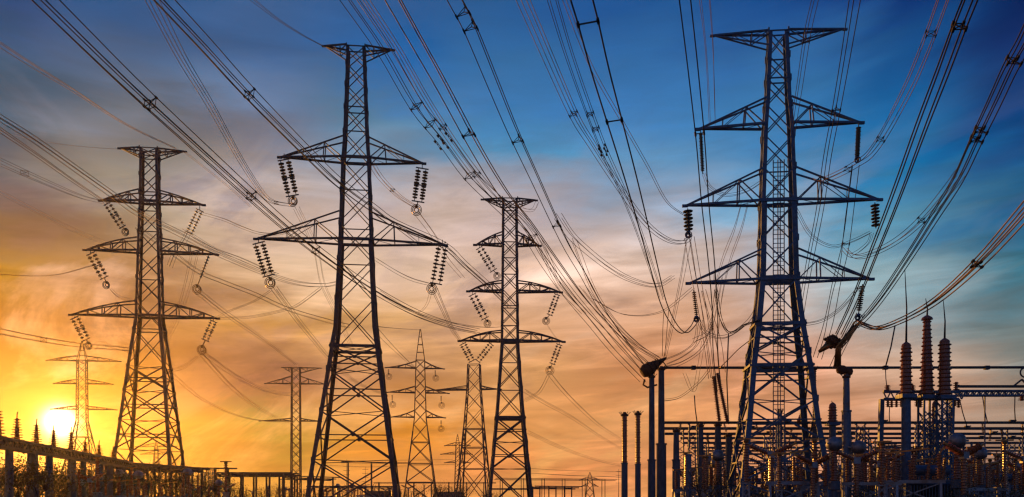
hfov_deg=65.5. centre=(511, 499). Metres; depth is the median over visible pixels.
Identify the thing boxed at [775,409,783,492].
equipment post
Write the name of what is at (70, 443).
gantry insulator
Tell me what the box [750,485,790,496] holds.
shrub
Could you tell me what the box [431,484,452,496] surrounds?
shrub
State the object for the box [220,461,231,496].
post insulator
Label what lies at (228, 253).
conductor bundle
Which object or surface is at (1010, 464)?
circuit breaker
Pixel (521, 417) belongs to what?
transmission tower
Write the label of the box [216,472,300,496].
pipe rack
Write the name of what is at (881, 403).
bushing frame
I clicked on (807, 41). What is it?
conductor bundle
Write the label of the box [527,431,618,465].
conductor bundle
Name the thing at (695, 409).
dropper
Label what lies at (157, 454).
transmission tower
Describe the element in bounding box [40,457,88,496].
shrub
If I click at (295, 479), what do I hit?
pipe rack
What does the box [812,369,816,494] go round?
equipment post
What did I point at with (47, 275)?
conductor bundle
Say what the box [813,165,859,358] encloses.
conductor bundle
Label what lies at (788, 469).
circuit breaker
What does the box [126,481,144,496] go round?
disconnector
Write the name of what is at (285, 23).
conductor bundle
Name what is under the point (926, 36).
conductor bundle
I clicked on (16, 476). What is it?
shrub
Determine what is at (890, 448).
lattice pole
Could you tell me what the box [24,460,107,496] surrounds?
shrub
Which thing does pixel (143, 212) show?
conductor bundle
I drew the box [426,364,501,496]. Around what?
transmission tower
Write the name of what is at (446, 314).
conductor bundle
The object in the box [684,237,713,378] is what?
conductor bundle
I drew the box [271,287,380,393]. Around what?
conductor bundle
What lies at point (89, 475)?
shrub
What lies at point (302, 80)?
sky
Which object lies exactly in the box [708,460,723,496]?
current transformer
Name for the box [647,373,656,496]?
equipment post
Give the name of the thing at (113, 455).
gantry insulator
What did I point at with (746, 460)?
post insulator
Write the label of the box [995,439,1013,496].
post insulator
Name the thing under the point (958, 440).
current transformer
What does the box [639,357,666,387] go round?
cone clamp
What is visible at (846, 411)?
equipment post
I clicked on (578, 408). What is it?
conductor bundle
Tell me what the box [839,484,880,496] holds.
shrub
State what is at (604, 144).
conductor bundle
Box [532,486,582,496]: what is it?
pipe rack
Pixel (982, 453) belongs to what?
current transformer
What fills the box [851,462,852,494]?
post insulator
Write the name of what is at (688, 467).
equipment post
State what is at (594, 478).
transmission tower
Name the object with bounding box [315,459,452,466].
conductor bundle
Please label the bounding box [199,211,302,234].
conductor bundle
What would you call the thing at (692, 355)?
conductor bundle
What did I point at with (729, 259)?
conductor bundle
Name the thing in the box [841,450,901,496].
disconnector
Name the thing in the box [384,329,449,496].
transmission tower
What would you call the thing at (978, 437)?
parallel gantry
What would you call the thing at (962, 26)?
conductor bundle
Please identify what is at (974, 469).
post insulator
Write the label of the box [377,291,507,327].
conductor bundle
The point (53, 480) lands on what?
shrub
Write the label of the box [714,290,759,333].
conductor bundle
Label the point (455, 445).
transmission tower
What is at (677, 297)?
conductor bundle
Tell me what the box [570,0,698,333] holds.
conductor bundle
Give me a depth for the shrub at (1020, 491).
55.75 m
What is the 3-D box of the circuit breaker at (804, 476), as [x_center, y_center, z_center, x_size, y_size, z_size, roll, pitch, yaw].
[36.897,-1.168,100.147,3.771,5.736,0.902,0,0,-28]
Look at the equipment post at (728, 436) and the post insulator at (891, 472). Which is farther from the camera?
the equipment post at (728, 436)
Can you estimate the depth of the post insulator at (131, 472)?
87.89 m
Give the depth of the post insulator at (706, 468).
70.06 m
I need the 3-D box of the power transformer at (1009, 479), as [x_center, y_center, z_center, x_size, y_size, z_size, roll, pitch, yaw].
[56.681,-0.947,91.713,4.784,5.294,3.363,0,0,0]
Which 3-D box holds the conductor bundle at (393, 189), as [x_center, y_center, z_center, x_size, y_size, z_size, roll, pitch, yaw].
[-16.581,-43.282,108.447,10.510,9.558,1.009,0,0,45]
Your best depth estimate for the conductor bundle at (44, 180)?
96.66 m
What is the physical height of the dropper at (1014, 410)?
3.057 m
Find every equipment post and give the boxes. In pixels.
[619,412,630,496]
[633,410,642,496]
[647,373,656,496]
[656,366,667,496]
[671,428,681,496]
[685,454,691,496]
[696,423,705,496]
[712,422,723,496]
[723,433,733,492]
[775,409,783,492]
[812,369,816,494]
[840,373,852,496]
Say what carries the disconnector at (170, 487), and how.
on the ground
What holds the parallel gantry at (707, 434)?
on the ground
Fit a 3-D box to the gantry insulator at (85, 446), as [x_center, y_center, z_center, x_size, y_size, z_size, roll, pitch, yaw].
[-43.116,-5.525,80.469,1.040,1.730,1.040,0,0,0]
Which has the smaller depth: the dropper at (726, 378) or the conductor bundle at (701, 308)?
the conductor bundle at (701, 308)
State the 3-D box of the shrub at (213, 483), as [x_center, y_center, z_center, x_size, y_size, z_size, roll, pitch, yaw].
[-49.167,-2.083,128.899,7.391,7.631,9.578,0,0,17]
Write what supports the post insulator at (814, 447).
on the ground
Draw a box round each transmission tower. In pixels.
[45,341,121,492]
[68,145,219,495]
[135,441,176,492]
[253,42,448,496]
[260,367,323,496]
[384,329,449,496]
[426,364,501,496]
[440,434,472,491]
[457,196,565,496]
[582,472,599,496]
[682,26,882,496]
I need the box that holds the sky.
[0,0,1023,496]
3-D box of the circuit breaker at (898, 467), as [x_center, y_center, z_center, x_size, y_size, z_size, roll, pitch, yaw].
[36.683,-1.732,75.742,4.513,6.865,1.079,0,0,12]
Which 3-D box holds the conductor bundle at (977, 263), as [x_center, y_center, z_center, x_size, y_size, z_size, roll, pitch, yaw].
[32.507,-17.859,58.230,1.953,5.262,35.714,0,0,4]
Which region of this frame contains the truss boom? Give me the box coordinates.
[954,367,1023,496]
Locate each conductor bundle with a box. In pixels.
[0,42,175,147]
[0,114,335,286]
[0,127,105,202]
[0,158,102,203]
[0,190,104,241]
[0,265,91,275]
[0,328,134,350]
[5,132,121,149]
[31,0,478,333]
[135,227,349,327]
[145,0,292,206]
[153,0,508,307]
[167,249,198,340]
[168,234,187,265]
[173,373,293,422]
[183,229,278,275]
[185,152,251,206]
[194,289,296,364]
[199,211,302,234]
[200,350,289,395]
[202,355,279,419]
[214,290,270,317]
[215,287,321,319]
[250,0,324,46]
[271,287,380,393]
[295,207,352,343]
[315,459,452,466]
[340,0,645,381]
[357,0,586,313]
[373,160,416,207]
[376,258,429,285]
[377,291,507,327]
[379,330,414,367]
[385,0,643,367]
[414,213,464,277]
[432,288,460,340]
[447,0,647,363]
[516,0,692,243]
[524,389,620,447]
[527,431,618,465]
[531,468,615,476]
[547,0,663,297]
[550,372,620,438]
[554,213,674,286]
[562,0,687,216]
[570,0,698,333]
[572,238,660,358]
[578,286,658,358]
[591,287,692,315]
[662,310,668,355]
[663,237,691,357]
[665,324,713,369]
[665,371,708,400]
[666,320,702,364]
[679,0,721,391]
[683,341,704,391]
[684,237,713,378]
[693,277,722,342]
[697,307,755,338]
[699,0,714,121]
[701,289,725,371]
[702,173,760,196]
[709,202,747,341]
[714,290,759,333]
[720,341,748,367]
[786,0,818,172]
[798,210,871,247]
[801,0,860,311]
[807,287,859,325]
[813,0,948,181]
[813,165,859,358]
[829,313,864,368]
[835,0,977,337]
[842,319,859,347]
[843,170,964,258]
[852,233,873,255]
[853,24,1023,327]
[857,200,1023,329]
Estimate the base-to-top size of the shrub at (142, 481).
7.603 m
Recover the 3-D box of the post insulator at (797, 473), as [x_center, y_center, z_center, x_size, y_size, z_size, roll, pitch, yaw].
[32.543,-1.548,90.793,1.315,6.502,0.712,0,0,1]
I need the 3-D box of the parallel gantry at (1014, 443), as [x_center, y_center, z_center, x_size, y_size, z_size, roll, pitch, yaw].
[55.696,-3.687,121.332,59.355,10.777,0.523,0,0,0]
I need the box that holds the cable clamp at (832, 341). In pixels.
[818,334,840,352]
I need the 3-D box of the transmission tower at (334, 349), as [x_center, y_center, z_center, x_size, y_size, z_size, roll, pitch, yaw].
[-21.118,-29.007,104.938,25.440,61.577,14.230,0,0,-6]
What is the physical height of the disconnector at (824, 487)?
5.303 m
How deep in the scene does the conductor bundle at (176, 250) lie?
129.73 m
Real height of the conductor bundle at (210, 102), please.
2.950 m
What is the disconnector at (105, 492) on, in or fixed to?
on the ground
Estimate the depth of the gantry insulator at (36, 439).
67.02 m
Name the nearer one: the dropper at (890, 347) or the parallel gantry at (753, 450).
the dropper at (890, 347)
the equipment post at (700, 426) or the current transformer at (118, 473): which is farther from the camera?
the current transformer at (118, 473)
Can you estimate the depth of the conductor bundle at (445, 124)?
59.90 m
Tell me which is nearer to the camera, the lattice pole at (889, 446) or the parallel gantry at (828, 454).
the lattice pole at (889, 446)
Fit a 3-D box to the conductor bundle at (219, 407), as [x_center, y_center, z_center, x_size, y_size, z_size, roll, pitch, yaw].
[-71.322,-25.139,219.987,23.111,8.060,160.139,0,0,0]
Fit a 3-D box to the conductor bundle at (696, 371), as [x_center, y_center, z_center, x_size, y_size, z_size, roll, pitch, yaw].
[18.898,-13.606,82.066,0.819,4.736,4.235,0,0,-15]
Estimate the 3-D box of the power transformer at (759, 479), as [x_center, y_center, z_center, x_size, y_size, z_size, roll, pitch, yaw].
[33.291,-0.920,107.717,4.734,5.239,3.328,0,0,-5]
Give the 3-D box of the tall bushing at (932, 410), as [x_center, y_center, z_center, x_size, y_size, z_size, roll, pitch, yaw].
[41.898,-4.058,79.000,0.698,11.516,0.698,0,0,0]
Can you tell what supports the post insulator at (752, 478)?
on the ground
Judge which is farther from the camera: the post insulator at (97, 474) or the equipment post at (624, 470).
the equipment post at (624, 470)
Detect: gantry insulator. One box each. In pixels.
[0,411,6,436]
[10,412,23,440]
[31,419,42,443]
[50,424,58,445]
[67,427,76,450]
[80,437,90,453]
[96,440,103,454]
[109,446,116,458]
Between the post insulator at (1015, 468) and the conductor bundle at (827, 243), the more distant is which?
the conductor bundle at (827, 243)
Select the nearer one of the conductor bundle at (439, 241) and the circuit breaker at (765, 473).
the circuit breaker at (765, 473)
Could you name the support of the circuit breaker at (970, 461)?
on the ground
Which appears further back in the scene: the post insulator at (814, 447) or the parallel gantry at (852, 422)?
the parallel gantry at (852, 422)
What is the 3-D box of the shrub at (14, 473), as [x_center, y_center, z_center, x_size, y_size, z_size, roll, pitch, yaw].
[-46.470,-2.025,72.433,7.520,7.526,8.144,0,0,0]
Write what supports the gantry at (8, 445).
on the ground
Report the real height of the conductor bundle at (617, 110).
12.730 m
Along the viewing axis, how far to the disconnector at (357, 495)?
152.40 m
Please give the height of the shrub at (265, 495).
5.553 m
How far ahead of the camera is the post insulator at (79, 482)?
64.90 m
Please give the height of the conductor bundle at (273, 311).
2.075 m
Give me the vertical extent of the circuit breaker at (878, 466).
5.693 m
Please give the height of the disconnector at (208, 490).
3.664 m
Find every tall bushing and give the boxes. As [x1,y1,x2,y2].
[825,401,839,471]
[895,275,916,479]
[914,298,937,479]
[931,401,938,478]
[932,300,956,479]
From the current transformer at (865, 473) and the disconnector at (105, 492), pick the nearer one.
the current transformer at (865, 473)
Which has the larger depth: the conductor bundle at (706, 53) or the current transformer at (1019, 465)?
the current transformer at (1019, 465)
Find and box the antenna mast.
[616,471,620,496]
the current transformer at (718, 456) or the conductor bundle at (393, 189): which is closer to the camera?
the current transformer at (718, 456)
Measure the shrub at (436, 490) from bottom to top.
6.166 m
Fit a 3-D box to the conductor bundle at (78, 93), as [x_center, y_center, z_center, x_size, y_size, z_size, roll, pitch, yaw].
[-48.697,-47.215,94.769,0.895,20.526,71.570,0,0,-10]
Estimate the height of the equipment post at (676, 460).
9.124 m
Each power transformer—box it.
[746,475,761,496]
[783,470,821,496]
[900,458,960,496]
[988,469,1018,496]
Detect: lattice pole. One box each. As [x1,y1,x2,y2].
[197,472,207,496]
[205,469,216,496]
[713,443,733,496]
[761,447,774,491]
[851,443,866,495]
[876,443,896,488]
[884,445,900,489]
[962,442,978,494]
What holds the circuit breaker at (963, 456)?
on the ground
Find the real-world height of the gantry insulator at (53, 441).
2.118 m
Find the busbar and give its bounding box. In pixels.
[663,365,1023,369]
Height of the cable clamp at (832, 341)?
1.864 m
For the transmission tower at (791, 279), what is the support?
on the ground
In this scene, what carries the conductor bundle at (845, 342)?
attached to the transmission tower at (791, 279)
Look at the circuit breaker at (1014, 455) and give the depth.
77.85 m
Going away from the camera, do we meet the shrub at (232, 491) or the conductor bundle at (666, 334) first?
the conductor bundle at (666, 334)
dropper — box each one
[694,395,697,421]
[726,334,728,423]
[885,326,895,367]
[1014,397,1015,423]
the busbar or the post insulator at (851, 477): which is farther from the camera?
the post insulator at (851, 477)
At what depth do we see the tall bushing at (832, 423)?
87.70 m
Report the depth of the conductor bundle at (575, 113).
63.71 m
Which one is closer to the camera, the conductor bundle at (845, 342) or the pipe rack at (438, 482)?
the conductor bundle at (845, 342)
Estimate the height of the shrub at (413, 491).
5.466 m
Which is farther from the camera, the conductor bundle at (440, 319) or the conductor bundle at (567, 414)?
the conductor bundle at (567, 414)
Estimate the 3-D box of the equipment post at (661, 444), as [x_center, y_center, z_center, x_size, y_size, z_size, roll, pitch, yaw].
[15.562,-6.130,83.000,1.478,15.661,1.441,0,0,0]
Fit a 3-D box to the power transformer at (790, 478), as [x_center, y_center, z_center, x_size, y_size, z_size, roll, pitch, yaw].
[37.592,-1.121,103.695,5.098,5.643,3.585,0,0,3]
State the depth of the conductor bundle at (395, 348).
198.26 m
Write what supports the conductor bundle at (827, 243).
attached to the transmission tower at (791, 279)
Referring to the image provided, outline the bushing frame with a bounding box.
[876,382,965,481]
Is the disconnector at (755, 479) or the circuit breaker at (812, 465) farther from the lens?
the disconnector at (755, 479)
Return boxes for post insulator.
[74,469,81,496]
[93,457,102,496]
[127,467,135,495]
[148,480,154,496]
[178,472,188,496]
[185,475,192,496]
[196,475,200,496]
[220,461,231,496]
[679,452,691,496]
[697,455,706,496]
[700,455,712,496]
[734,465,738,496]
[738,438,754,496]
[750,466,756,496]
[760,468,763,494]
[772,452,786,496]
[794,458,798,496]
[806,438,822,496]
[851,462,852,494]
[861,460,865,496]
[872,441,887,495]
[873,441,890,496]
[885,449,899,496]
[966,447,982,496]
[986,458,995,496]
[992,454,1002,496]
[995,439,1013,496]
[1010,458,1020,496]
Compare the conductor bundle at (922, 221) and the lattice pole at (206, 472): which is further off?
the lattice pole at (206, 472)
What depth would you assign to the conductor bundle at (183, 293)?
130.55 m
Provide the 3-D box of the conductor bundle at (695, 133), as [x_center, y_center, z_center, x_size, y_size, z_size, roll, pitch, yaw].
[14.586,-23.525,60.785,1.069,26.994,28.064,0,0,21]
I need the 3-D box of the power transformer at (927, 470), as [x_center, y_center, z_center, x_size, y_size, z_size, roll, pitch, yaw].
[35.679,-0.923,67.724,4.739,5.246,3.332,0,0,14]
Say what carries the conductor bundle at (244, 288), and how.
attached to the transmission tower at (158, 204)
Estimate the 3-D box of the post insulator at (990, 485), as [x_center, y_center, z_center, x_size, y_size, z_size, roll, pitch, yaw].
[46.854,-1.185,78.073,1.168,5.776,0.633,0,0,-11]
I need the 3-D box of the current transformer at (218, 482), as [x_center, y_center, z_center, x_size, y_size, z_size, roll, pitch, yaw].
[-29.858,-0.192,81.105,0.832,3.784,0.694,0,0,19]
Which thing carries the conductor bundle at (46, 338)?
attached to the transmission tower at (158, 204)
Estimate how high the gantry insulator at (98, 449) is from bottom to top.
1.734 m
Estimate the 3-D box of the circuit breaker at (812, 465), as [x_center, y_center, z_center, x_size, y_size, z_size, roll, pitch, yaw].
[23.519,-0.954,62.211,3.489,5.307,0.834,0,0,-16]
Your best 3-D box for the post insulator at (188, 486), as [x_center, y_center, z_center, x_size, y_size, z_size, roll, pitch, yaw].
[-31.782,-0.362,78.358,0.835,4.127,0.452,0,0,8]
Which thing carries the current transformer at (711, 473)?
on the ground
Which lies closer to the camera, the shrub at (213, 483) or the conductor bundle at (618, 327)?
the conductor bundle at (618, 327)
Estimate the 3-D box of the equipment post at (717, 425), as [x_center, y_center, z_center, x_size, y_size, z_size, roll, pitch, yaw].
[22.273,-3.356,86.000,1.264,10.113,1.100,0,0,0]
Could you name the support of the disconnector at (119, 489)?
on the ground
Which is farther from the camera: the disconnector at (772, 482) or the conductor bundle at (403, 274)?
the conductor bundle at (403, 274)
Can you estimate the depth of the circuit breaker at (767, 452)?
68.73 m
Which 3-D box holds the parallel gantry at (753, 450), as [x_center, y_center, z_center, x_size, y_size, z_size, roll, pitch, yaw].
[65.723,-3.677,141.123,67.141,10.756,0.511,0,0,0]
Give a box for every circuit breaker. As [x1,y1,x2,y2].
[75,473,105,496]
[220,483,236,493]
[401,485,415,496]
[748,442,796,496]
[749,457,786,495]
[782,462,795,496]
[794,453,832,496]
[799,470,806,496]
[837,449,881,496]
[860,453,904,496]
[872,445,922,496]
[943,442,984,496]
[966,459,1006,496]
[1000,449,1023,496]
[1006,462,1021,493]
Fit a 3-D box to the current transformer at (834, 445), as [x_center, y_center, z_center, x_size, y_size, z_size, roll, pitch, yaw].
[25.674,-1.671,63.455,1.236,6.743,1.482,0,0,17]
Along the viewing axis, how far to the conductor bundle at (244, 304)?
114.01 m
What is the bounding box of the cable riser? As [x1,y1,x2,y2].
[834,325,857,374]
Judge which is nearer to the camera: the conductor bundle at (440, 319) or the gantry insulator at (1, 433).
the gantry insulator at (1, 433)
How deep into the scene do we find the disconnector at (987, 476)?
64.55 m
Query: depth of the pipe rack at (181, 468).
117.13 m
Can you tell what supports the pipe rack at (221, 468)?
on the ground
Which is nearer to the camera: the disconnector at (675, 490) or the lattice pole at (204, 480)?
the disconnector at (675, 490)
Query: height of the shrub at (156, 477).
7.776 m
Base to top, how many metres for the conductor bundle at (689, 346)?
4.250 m
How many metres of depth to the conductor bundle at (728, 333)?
79.98 m
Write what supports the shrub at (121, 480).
on the ground
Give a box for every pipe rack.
[104,462,209,496]
[205,467,236,496]
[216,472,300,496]
[280,476,339,496]
[341,461,410,489]
[373,482,495,496]
[500,478,611,496]
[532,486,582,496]
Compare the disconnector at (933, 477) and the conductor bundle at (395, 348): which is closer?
the disconnector at (933, 477)
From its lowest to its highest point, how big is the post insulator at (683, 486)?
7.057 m
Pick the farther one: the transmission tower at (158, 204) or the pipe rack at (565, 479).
the pipe rack at (565, 479)
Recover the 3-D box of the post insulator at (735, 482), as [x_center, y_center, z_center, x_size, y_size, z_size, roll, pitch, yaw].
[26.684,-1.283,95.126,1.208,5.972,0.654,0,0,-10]
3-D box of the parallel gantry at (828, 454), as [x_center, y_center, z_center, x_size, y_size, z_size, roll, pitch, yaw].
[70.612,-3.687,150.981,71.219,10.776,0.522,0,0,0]
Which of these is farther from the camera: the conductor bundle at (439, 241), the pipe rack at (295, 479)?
the pipe rack at (295, 479)
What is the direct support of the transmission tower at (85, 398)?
on the ground
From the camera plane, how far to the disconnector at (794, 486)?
92.35 m
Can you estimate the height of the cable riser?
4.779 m
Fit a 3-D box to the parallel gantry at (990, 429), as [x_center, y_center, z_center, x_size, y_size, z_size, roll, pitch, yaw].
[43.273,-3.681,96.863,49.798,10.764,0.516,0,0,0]
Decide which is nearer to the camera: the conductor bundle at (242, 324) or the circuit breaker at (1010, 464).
the circuit breaker at (1010, 464)
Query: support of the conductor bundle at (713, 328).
attached to the transmission tower at (791, 279)
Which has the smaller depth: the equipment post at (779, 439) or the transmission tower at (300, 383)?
the equipment post at (779, 439)
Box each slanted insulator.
[711,376,720,420]
[716,373,728,421]
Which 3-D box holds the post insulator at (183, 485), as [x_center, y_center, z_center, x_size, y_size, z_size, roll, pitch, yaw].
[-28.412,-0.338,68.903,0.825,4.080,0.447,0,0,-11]
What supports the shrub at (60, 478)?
on the ground
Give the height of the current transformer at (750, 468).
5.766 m
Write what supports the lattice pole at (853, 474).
on the ground
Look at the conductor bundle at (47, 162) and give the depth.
90.23 m
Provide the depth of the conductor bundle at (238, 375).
164.39 m
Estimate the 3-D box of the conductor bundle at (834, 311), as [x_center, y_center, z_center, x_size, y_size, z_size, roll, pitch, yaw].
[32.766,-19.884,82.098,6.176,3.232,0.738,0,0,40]
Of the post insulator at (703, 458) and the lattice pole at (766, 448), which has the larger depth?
the lattice pole at (766, 448)
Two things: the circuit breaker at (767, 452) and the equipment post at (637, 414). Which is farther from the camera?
the equipment post at (637, 414)
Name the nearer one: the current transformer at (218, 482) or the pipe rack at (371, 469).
the current transformer at (218, 482)
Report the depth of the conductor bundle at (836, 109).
63.34 m
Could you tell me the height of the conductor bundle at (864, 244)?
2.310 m
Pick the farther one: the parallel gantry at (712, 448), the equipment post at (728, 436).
the parallel gantry at (712, 448)
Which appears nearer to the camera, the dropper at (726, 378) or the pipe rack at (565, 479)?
the dropper at (726, 378)
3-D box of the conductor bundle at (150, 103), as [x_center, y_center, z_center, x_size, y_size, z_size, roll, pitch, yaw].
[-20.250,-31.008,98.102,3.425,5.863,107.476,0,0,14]
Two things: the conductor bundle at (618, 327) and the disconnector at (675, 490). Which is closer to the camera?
the disconnector at (675, 490)
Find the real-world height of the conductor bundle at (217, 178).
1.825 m
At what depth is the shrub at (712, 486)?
69.77 m
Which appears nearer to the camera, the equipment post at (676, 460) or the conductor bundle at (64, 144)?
the equipment post at (676, 460)
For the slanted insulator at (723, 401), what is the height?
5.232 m
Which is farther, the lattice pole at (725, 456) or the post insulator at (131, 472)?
the lattice pole at (725, 456)
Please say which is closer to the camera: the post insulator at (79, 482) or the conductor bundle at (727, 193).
the post insulator at (79, 482)
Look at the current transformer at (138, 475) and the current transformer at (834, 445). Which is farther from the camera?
the current transformer at (138, 475)
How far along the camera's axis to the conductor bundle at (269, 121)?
69.55 m
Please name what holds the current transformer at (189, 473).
on the ground
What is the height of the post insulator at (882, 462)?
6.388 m
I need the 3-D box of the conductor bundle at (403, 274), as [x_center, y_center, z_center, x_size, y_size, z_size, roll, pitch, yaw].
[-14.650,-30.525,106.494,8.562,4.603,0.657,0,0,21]
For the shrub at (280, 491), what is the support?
on the ground
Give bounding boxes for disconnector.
[92,479,120,496]
[116,479,147,496]
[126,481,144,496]
[157,481,182,496]
[192,484,210,496]
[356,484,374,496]
[672,466,711,496]
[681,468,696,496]
[722,465,759,496]
[765,449,822,496]
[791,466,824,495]
[796,460,828,496]
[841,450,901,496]
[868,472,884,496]
[884,446,945,496]
[908,457,936,479]
[915,457,960,479]
[966,461,1009,496]
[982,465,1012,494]
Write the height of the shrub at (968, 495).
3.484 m
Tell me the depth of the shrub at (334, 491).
179.19 m
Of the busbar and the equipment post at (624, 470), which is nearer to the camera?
the equipment post at (624, 470)
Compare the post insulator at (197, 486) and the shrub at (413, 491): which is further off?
the shrub at (413, 491)
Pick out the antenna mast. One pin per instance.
(618, 482)
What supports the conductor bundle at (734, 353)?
attached to the transmission tower at (791, 279)
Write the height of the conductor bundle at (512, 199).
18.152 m
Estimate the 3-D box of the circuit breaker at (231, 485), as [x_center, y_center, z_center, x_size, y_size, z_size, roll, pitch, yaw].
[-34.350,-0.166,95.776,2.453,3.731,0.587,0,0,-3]
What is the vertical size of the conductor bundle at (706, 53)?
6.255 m
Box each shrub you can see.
[0,445,80,496]
[0,449,57,496]
[0,452,59,496]
[0,453,65,496]
[19,459,95,496]
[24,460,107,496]
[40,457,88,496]
[53,448,119,496]
[86,461,151,495]
[92,467,140,495]
[106,455,168,496]
[134,460,184,496]
[158,468,220,496]
[162,462,207,495]
[192,467,234,496]
[194,463,229,496]
[215,475,248,496]
[234,489,254,496]
[252,487,281,496]
[268,483,300,496]
[323,482,348,496]
[367,484,390,496]
[403,487,421,496]
[418,484,444,496]
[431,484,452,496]
[443,480,474,496]
[478,491,499,496]
[677,462,738,496]
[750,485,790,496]
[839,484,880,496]
[934,475,990,496]
[986,476,1023,496]
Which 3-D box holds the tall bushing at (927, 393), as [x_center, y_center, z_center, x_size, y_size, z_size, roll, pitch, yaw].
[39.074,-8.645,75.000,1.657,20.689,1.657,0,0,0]
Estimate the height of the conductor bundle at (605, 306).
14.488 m
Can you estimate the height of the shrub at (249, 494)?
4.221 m
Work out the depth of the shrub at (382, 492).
173.50 m
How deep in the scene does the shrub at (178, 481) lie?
122.34 m
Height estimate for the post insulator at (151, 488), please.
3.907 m
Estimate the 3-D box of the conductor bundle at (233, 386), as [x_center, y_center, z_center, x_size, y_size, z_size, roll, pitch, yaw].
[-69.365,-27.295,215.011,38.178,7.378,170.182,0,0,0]
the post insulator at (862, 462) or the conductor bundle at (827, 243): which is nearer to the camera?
the post insulator at (862, 462)
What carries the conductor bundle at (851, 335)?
attached to the cable clamp at (832, 341)
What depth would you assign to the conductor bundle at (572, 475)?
299.96 m
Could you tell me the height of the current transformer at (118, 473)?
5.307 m
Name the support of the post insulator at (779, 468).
on the ground
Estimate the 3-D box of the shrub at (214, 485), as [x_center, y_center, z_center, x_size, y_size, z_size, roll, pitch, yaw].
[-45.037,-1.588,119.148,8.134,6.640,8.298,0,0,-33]
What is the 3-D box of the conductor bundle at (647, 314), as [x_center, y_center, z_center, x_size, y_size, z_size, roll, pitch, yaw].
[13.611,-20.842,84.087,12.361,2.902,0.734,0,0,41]
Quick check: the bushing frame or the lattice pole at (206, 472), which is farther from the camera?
the lattice pole at (206, 472)
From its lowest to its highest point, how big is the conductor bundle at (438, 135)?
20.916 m
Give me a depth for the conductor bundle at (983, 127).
55.51 m
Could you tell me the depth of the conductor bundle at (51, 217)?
179.75 m
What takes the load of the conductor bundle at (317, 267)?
attached to the transmission tower at (334, 349)
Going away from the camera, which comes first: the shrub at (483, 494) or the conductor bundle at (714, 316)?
the conductor bundle at (714, 316)
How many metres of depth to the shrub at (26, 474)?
62.86 m
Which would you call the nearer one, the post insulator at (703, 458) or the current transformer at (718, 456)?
the post insulator at (703, 458)
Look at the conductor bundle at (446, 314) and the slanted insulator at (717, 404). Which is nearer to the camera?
the slanted insulator at (717, 404)
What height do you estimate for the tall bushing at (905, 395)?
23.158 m
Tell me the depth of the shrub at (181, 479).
111.87 m
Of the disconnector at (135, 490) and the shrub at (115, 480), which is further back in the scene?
the shrub at (115, 480)
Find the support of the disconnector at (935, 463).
on the ground
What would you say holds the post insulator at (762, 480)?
on the ground
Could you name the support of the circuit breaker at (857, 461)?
on the ground
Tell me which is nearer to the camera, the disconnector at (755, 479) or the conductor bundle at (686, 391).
the conductor bundle at (686, 391)
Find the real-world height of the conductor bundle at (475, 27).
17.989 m
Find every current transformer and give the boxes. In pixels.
[115,469,124,495]
[132,471,145,496]
[183,468,194,496]
[214,479,223,496]
[708,456,713,496]
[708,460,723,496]
[711,450,725,496]
[745,466,753,496]
[826,437,842,496]
[848,441,869,496]
[862,452,874,494]
[945,433,968,495]
[976,448,990,496]
[1017,463,1021,484]
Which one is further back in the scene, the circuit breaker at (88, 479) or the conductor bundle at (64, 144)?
the conductor bundle at (64, 144)
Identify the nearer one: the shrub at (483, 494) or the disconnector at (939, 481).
the disconnector at (939, 481)
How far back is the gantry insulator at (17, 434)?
62.89 m
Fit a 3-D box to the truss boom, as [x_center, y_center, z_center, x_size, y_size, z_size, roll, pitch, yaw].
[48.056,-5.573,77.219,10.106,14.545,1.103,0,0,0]
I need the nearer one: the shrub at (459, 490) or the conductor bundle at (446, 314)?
the conductor bundle at (446, 314)
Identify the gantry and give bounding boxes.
[0,436,132,496]
[665,420,1023,496]
[665,425,1023,496]
[665,431,1023,490]
[680,436,1023,495]
[682,440,1018,471]
[691,445,1021,474]
[693,449,1023,474]
[696,453,1021,464]
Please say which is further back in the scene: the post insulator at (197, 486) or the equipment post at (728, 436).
the equipment post at (728, 436)
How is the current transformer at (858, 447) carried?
on the ground
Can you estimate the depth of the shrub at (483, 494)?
170.97 m

